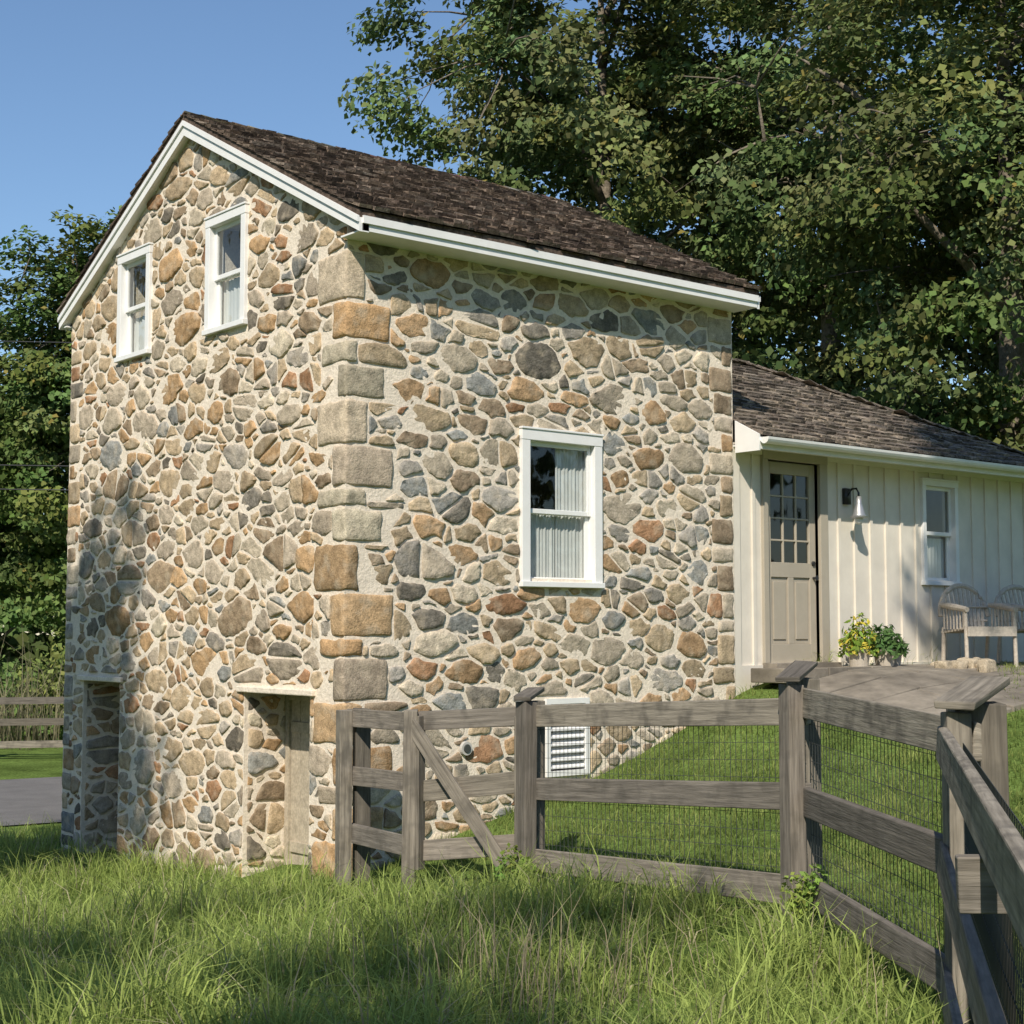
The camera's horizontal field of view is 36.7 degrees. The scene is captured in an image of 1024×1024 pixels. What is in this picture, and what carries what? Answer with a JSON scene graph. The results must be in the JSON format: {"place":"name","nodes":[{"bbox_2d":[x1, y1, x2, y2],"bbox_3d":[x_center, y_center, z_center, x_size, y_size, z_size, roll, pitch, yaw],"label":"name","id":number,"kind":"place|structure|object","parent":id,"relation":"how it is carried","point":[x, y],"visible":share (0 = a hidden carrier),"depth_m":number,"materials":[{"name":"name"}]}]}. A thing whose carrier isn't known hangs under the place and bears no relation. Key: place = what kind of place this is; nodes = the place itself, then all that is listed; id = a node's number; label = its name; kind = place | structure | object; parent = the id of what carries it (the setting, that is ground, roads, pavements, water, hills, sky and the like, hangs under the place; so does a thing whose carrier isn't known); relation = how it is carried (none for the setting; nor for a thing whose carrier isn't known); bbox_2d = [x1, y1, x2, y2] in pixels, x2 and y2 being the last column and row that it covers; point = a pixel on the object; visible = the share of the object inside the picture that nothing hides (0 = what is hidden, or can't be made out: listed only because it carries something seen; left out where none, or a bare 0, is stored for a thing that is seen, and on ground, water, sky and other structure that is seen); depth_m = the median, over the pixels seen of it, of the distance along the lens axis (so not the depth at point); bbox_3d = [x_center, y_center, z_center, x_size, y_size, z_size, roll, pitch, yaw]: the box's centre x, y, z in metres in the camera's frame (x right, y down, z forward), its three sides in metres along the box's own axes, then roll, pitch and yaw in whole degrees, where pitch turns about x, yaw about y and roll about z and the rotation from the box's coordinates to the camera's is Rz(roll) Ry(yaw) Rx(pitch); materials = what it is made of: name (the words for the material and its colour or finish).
{"place":"outdoors","nodes":[
{"label":"outdoors","id":0,"kind":"place"},
{"bbox_2d":[0,777,61,825],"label":"road","id":1,"kind":"structure","parent":0,"point":[21,800],"depth_m":22.63,"materials":[{"name":"grey asphalt"}]},
{"bbox_2d":[0,341,71,490],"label":"utility wires","id":2,"kind":"object","parent":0,"point":[36,465],"visible":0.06,"depth_m":32.08,"materials":[{"name":"black metal"}]},
{"bbox_2d":[0,636,1023,1023],"bbox_3d":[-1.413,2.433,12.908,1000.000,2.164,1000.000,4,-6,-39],"label":"ground","id":3,"kind":"structure","parent":0,"point":[24,762],"depth_m":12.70,"materials":[{"name":"green plant"}]},
{"bbox_2d":[0,617,63,749],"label":"dry reeds","id":4,"kind":"object","parent":3,"relation":"on","point":[21,711],"visible":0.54,"depth_m":32.22,"materials":[{"name":"green plant"}]},
{"bbox_2d":[0,697,63,747],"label":"split rail fence","id":5,"kind":"object","parent":3,"relation":"on","point":[31,721],"visible":0.04,"depth_m":29.16,"materials":[{"name":"grey wood"}]},
{"bbox_2d":[0,626,65,740],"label":"hedgerow","id":6,"kind":"object","parent":3,"relation":"on","point":[59,664],"visible":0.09,"depth_m":33.91,"materials":[{"name":"green plant"}]},
{"bbox_2d":[0,489,66,682],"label":"distant trees","id":7,"kind":"object","parent":3,"relation":"on","point":[14,638],"visible":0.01,"depth_m":60.51,"materials":[{"name":"green plant"}]},
{"bbox_2d":[0,351,68,641],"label":"deciduous tree","id":8,"kind":"object","parent":3,"relation":"on","point":[11,561],"visible":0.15,"depth_m":44.57,"materials":[{"name":"green plant"}]},
{"bbox_2d":[0,204,121,696],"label":"deciduous tree","id":9,"kind":"object","parent":3,"relation":"on","point":[40,383],"visible":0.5,"depth_m":42.08,"materials":[{"name":"green plant"}]},
{"bbox_2d":[61,142,735,880],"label":"stone wall","id":10,"kind":"structure","parent":3,"relation":"on","point":[541,482],"depth_m":14.63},
{"bbox_2d":[77,675,123,682],"bbox_3d":[-4.258,1.805,16.757,0.505,0.055,1.090,4,-6,-39],"label":"door lintel","id":11,"kind":"structure","parent":10,"relation":"in","point":[100,678],"depth_m":16.54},
{"bbox_2d":[114,242,153,362],"bbox_3d":[-3.965,-2.209,16.442,0.200,1.170,0.784,4,-6,-39],"label":"gable window","id":12,"kind":"structure","parent":10,"relation":"attached to","point":[129,261],"depth_m":16.60,"materials":[{"name":"white paint"}]},
{"bbox_2d":[134,316,144,351],"bbox_3d":[-3.904,-1.876,16.467,0.030,0.450,0.600,4,-6,-39],"label":"curtain","id":13,"kind":"object","parent":12,"relation":"in","point":[139,331],"visible":0.29,"depth_m":16.60,"materials":[{"name":"white fabric"}]},
{"bbox_2d":[202,201,249,336],"bbox_3d":[-2.708,-2.325,14.916,0.200,1.170,0.804,4,-6,-39],"label":"gable window","id":14,"kind":"structure","parent":10,"relation":"attached to","point":[217,224],"depth_m":15.07,"materials":[{"name":"white paint"}]},
{"bbox_2d":[223,277,239,323],"bbox_3d":[-2.647,-2.022,14.944,0.030,0.510,0.620,4,-6,-39],"label":"gable window curtain","id":15,"kind":"object","parent":14,"relation":"in","point":[231,308],"visible":0.35,"depth_m":15.05,"materials":[{"name":"white fabric"}]},
{"bbox_2d":[236,686,315,695],"bbox_3d":[-1.947,1.610,13.951,0.505,0.055,1.310,4,-6,-39],"label":"basement door lintel","id":16,"kind":"structure","parent":10,"relation":"in","point":[280,691],"depth_m":13.73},
{"bbox_2d":[283,695,309,864],"bbox_3d":[-1.768,2.686,14.017,0.120,2.080,1.130,4,-6,-39],"label":"basement door","id":17,"kind":"structure","parent":10,"relation":"attached to","point":[296,781],"depth_m":14.33,"materials":[{"name":"brown wood"}]},
{"bbox_2d":[67,139,728,879],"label":"fieldstones","id":18,"kind":"object","parent":10,"relation":"attached to","point":[533,361],"visible":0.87,"depth_m":14.72,"materials":[{"name":"beige stone"}]},
{"bbox_2d":[61,250,734,879],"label":"quoins","id":19,"kind":"object","parent":10,"relation":"attached to","point":[341,274],"visible":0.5,"depth_m":13.26,"materials":[{"name":"beige stone"}]},
{"bbox_2d":[59,115,758,314],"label":"roof deck","id":20,"kind":"structure","parent":10,"relation":"on","point":[359,211],"depth_m":14.34,"materials":[{"name":"white wood"}]},
{"bbox_2d":[56,111,762,312],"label":"roof shingles","id":21,"kind":"object","parent":20,"relation":"on","point":[378,183],"visible":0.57,"depth_m":15.48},
{"bbox_2d":[57,120,760,329],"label":"white trim","id":22,"kind":"structure","parent":10,"relation":"attached to","point":[398,235],"depth_m":14.72,"materials":[{"name":"paint"}]},
{"bbox_2d":[459,741,471,755],"bbox_3d":[-0.405,2.102,13.724,0.128,0.128,0.040,4,-6,-39],"label":"wall vent cap","id":23,"kind":"object","parent":10,"relation":"attached to","point":[465,748],"visible":1,"depth_m":13.71,"materials":[{"name":"grey plastic"}]},
{"bbox_2d":[519,426,604,587],"bbox_3d":[0.436,-0.027,14.670,1.034,1.490,0.200,4,-6,-39],"label":"sash window","id":24,"kind":"structure","parent":10,"relation":"attached to","point":[590,445],"depth_m":14.76,"materials":[{"name":"white paint"}]},
{"bbox_2d":[531,448,583,577],"bbox_3d":[0.390,-0.007,14.733,0.860,1.360,0.030,4,-6,-39],"label":"sash window curtain","id":25,"kind":"object","parent":24,"relation":"in","point":[556,546],"visible":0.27,"depth_m":14.81,"materials":[{"name":"white fabric"}]},
{"bbox_2d":[545,697,589,776],"bbox_3d":[0.476,2.115,14.559,0.540,0.720,0.170,4,-6,-39],"label":"basement louvre","id":26,"kind":"object","parent":10,"relation":"attached to","point":[563,761],"visible":0.69,"depth_m":14.52,"materials":[{"name":"white paint"}]},
{"bbox_2d":[338,0,853,372],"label":"maple tree","id":27,"kind":"object","parent":3,"relation":"on","point":[534,109],"visible":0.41,"depth_m":34.73,"materials":[{"name":"green plant"}]},
{"bbox_2d":[491,842,830,922],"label":"weeds","id":28,"kind":"object","parent":3,"relation":"on","point":[798,891],"visible":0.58,"depth_m":8.24,"materials":[{"name":"green plant"}]},
{"bbox_2d":[335,660,1023,1023],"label":"wooden fence","id":29,"kind":"object","parent":3,"relation":"on","point":[971,854],"visible":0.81,"depth_m":8.28,"materials":[{"name":"grey wood"}]},
{"bbox_2d":[412,707,515,869],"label":"wooden gate","id":30,"kind":"structure","parent":29,"relation":"attached to","point":[457,791],"depth_m":11.18,"materials":[{"name":"grey wood"}]},
{"bbox_2d":[500,0,1023,427],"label":"maple tree","id":31,"kind":"object","parent":3,"relation":"on","point":[773,158],"visible":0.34,"depth_m":32.44,"materials":[{"name":"green plant"}]},
{"bbox_2d":[622,210,989,436],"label":"maple tree","id":32,"kind":"object","parent":3,"relation":"on","point":[652,228],"depth_m":43.50,"materials":[{"name":"green plant"}]},
{"bbox_2d":[740,346,996,436],"bbox_3d":[9.690,0.848,29.144,11.683,8.146,6.740,0,-4,5],"label":"shrub thicket","id":33,"kind":"object","parent":3,"relation":"on","point":[793,361],"visible":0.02,"depth_m":28.01,"materials":[{"name":"green plant"}]},
{"bbox_2d":[732,358,1023,695],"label":"board and batten cottage","id":34,"kind":"object","parent":3,"relation":"on","point":[943,506],"visible":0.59,"depth_m":17.79,"materials":[{"name":"beige paint"}]},
{"bbox_2d":[760,450,841,667],"bbox_3d":[3.112,0.533,16.748,1.070,2.370,0.270,4,-6,-39],"label":"front door","id":35,"kind":"structure","parent":34,"relation":"in","point":[790,626],"depth_m":16.86,"materials":[{"name":"beige paint"}]},
{"bbox_2d":[842,488,867,523],"bbox_3d":[3.847,-0.068,17.295,0.200,0.410,0.290,4,-6,-39],"label":"barn wall lamp","id":36,"kind":"object","parent":34,"relation":"attached to","point":[858,514],"visible":1,"depth_m":17.24,"materials":[{"name":"white metal"}]},
{"bbox_2d":[919,478,961,585],"bbox_3d":[5.085,0.248,18.532,0.734,1.270,0.200,4,-6,-39],"label":"cottage window","id":37,"kind":"structure","parent":34,"relation":"in","point":[949,487],"depth_m":18.64,"materials":[{"name":"white paint"}]},
{"bbox_2d":[746,0,1023,451],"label":"maple tree","id":38,"kind":"object","parent":3,"relation":"on","point":[942,169],"visible":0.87,"depth_m":25.20,"materials":[{"name":"green plant"}]},
{"bbox_2d":[874,19,1023,329],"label":"maple tree","id":39,"kind":"object","parent":3,"relation":"on","point":[914,62],"depth_m":33.55,"materials":[{"name":"green plant"}]},
{"bbox_2d":[938,583,1017,666],"bbox_3d":[5.346,1.322,17.803,0.740,1.022,0.700,1,-5,-14],"label":"slatted garden chair","id":40,"kind":"object","parent":3,"relation":"on","point":[960,612],"visible":0.95,"depth_m":17.89,"materials":[{"name":"paint"}]},
{"bbox_2d":[993,584,1023,662],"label":"slatted garden chair","id":41,"kind":"object","parent":3,"relation":"on","point":[1019,606],"visible":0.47,"depth_m":18.48,"materials":[{"name":"paint"}]},
{"bbox_2d":[0,0,1023,635],"label":"sky","id":42,"kind":"structure","parent":0,"point":[91,91],"materials":[{"name":"blue"}]},
{"bbox_2d":[751,661,1023,714],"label":"stone path","id":43,"kind":"structure","parent":0,"point":[921,687],"depth_m":15.79,"materials":[{"name":"grey stone"}]},
{"bbox_2d":[836,612,879,666],"bbox_3d":[3.769,1.412,16.805,0.446,0.645,0.439,1,-4,-9],"label":"potted plant","id":44,"kind":"object","parent":43,"relation":"on","point":[857,651],"visible":0.99,"depth_m":16.72,"materials":[{"name":"green plant"}]},
{"bbox_2d":[866,623,906,665],"bbox_3d":[4.102,1.480,16.970,0.503,0.534,0.490,4,-6,-39],"label":"potted plant","id":45,"kind":"object","parent":43,"relation":"on","point":[890,649],"visible":0.84,"depth_m":16.86,"materials":[{"name":"green plant"}]},
{"bbox_2d":[880,635,910,664],"bbox_3d":[4.231,1.546,17.239,0.428,0.444,0.433,4,-6,-39],"label":"potted plant","id":46,"kind":"object","parent":43,"relation":"on","point":[898,660],"visible":0.09,"depth_m":17.15,"materials":[{"name":"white plant"}]},
{"bbox_2d":[933,657,996,672],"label":"garden rocks","id":47,"kind":"object","parent":43,"relation":"on","point":[984,665],"visible":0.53,"depth_m":16.86,"materials":[{"name":"beige stone"}]}
]}

